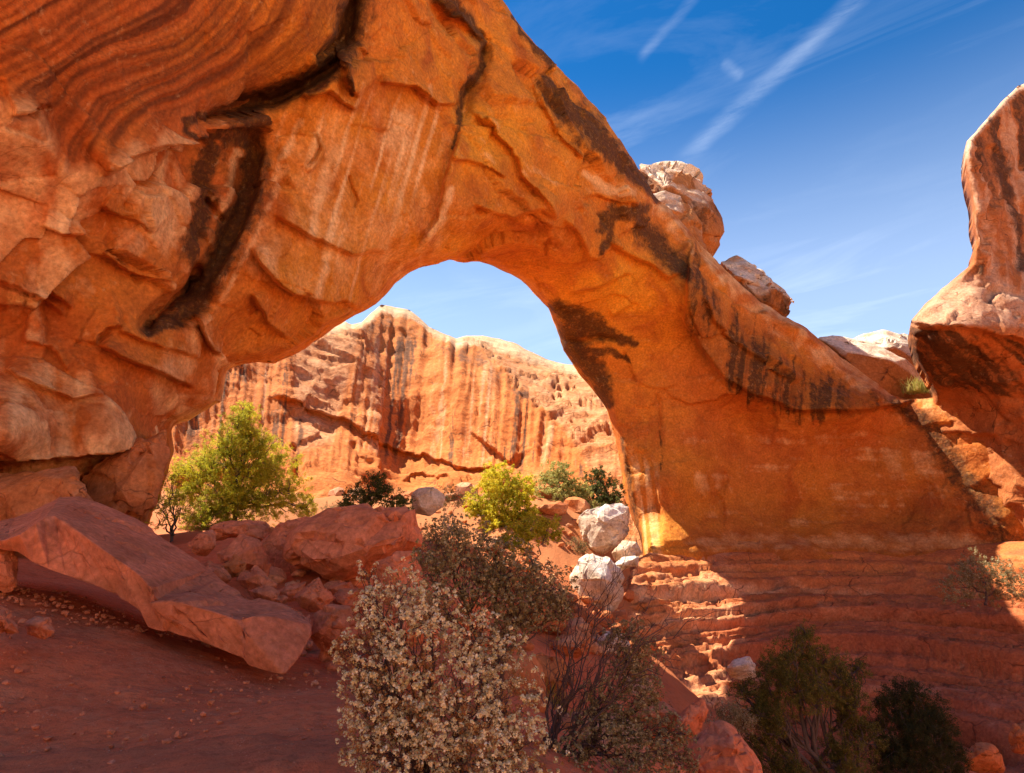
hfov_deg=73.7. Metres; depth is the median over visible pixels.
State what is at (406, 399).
cliff
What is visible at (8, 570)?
boulder
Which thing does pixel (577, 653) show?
boulder
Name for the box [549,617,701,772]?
shrub
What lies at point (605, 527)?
boulder
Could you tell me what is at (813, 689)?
juniper tree
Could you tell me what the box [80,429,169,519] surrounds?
boulder
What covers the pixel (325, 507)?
scrub
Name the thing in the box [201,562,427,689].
rubble
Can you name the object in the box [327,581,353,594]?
boulder
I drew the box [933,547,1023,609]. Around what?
bush
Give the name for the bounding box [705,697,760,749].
sagebrush
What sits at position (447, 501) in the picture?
bush
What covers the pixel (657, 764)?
shrub
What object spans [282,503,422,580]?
boulder
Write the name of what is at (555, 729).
bare shrub
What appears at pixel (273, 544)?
boulder
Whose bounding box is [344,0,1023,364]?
sky
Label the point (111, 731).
gravel
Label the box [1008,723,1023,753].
boulder
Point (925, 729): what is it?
juniper tree
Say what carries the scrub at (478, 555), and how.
on the ground
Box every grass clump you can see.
[546,679,585,716]
[900,376,928,394]
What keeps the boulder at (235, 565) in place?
on the rubble at (277, 575)
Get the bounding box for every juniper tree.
[725,618,888,772]
[855,673,973,772]
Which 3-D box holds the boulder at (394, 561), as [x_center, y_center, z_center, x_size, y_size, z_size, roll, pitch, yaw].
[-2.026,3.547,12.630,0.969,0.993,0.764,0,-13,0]
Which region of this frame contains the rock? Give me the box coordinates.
[25,616,54,638]
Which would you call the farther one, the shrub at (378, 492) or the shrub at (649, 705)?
the shrub at (378, 492)
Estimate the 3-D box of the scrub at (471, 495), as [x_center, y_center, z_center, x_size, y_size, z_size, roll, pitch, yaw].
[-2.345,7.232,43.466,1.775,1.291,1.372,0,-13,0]
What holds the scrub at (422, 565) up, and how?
on the ground
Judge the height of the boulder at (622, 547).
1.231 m
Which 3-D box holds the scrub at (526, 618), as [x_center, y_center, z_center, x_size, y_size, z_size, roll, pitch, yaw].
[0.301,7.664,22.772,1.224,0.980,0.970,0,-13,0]
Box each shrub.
[144,471,195,542]
[328,557,569,772]
[335,470,415,509]
[401,505,578,739]
[514,525,742,771]
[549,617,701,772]
[634,696,672,754]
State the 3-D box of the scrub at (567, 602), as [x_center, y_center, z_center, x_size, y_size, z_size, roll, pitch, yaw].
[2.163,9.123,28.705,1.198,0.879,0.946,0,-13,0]
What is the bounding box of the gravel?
[0,581,349,763]
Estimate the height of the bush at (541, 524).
3.644 m
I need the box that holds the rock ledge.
[628,541,1023,772]
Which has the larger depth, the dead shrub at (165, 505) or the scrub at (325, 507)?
the scrub at (325, 507)
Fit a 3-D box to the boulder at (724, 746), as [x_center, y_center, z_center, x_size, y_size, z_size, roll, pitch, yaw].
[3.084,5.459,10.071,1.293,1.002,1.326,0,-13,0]
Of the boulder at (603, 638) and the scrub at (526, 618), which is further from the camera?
the boulder at (603, 638)
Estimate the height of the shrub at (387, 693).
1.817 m
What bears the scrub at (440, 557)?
on the ground
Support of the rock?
on the ground
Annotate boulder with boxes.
[0,466,92,520]
[0,496,311,674]
[0,549,17,592]
[0,605,18,634]
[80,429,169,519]
[187,530,216,555]
[203,560,231,583]
[209,520,269,540]
[216,534,270,575]
[223,554,245,577]
[236,565,276,595]
[249,585,287,603]
[263,517,312,573]
[278,581,305,602]
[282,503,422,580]
[292,577,334,611]
[310,604,359,656]
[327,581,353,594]
[332,588,366,613]
[377,551,427,605]
[392,588,444,646]
[411,487,444,515]
[450,582,490,647]
[536,652,576,693]
[548,627,589,657]
[570,554,624,610]
[578,503,629,554]
[597,631,630,654]
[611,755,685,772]
[612,540,641,561]
[616,556,638,569]
[630,701,679,737]
[639,161,724,255]
[654,190,707,251]
[672,697,707,743]
[683,720,762,772]
[720,255,793,316]
[727,656,755,681]
[964,742,1004,772]
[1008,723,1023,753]
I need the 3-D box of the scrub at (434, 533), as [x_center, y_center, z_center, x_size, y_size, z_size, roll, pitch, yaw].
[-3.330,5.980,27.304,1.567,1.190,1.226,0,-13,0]
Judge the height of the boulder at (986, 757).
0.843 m
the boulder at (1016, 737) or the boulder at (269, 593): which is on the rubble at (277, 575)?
the boulder at (269, 593)
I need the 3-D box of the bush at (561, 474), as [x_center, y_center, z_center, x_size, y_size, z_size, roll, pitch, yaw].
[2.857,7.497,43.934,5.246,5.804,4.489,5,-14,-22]
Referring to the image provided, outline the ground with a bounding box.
[0,490,975,772]
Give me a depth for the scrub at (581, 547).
36.87 m
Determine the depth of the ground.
7.76 m
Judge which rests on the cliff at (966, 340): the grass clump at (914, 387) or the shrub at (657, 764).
the grass clump at (914, 387)
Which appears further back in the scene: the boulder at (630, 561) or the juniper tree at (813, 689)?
the boulder at (630, 561)
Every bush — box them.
[437,478,465,529]
[463,460,540,535]
[494,511,564,588]
[527,459,600,508]
[581,465,627,506]
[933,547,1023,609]
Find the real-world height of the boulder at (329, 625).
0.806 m
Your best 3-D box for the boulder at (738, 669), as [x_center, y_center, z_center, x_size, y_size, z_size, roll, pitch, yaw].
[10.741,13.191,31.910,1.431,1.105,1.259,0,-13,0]
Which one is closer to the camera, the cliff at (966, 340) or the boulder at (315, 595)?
the boulder at (315, 595)
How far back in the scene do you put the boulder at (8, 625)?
7.42 m
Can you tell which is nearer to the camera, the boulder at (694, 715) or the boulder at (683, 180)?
the boulder at (694, 715)
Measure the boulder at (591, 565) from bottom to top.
3.309 m
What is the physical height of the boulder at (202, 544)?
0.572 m
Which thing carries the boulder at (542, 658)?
on the ground
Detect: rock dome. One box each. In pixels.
[818,335,930,398]
[853,330,914,367]
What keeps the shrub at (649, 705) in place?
on the ground
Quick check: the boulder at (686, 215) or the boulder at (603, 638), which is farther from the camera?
the boulder at (686, 215)
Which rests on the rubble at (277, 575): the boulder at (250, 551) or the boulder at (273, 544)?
the boulder at (250, 551)
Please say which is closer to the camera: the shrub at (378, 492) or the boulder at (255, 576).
the boulder at (255, 576)
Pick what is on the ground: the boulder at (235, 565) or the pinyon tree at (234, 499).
the pinyon tree at (234, 499)
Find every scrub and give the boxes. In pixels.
[319,502,337,510]
[414,545,439,572]
[419,521,441,541]
[426,546,457,573]
[462,489,481,504]
[467,544,487,566]
[505,609,537,627]
[551,593,576,610]
[566,536,590,553]
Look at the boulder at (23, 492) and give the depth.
18.27 m
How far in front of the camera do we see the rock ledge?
38.31 m
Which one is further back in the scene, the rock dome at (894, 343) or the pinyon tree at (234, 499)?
the rock dome at (894, 343)
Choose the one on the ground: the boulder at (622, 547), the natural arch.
the natural arch
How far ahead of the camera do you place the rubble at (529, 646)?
13.10 m
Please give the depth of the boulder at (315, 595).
11.91 m
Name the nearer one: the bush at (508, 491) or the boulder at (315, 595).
the boulder at (315, 595)
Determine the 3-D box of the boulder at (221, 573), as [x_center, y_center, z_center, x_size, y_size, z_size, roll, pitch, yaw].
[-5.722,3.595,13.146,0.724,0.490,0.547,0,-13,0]
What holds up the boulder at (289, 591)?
on the ground
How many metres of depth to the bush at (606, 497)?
47.00 m
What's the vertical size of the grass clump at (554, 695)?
1.262 m
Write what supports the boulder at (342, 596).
on the rubble at (277, 575)
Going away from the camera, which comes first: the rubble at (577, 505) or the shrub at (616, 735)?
the shrub at (616, 735)
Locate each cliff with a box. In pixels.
[162,305,642,557]
[908,84,1023,535]
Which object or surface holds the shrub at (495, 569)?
on the ground
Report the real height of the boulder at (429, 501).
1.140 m
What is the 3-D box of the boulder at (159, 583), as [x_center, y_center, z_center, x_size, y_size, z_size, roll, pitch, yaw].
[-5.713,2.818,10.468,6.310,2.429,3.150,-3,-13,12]
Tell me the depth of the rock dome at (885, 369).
58.74 m
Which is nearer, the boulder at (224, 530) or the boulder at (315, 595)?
the boulder at (315, 595)
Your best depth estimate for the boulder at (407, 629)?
10.11 m
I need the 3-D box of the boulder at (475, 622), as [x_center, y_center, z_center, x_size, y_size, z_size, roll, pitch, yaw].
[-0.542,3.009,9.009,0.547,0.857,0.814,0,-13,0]
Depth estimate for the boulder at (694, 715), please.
11.89 m
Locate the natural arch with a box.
[0,0,1023,560]
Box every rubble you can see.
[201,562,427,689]
[328,482,648,695]
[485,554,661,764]
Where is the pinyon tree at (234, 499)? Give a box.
[163,399,318,531]

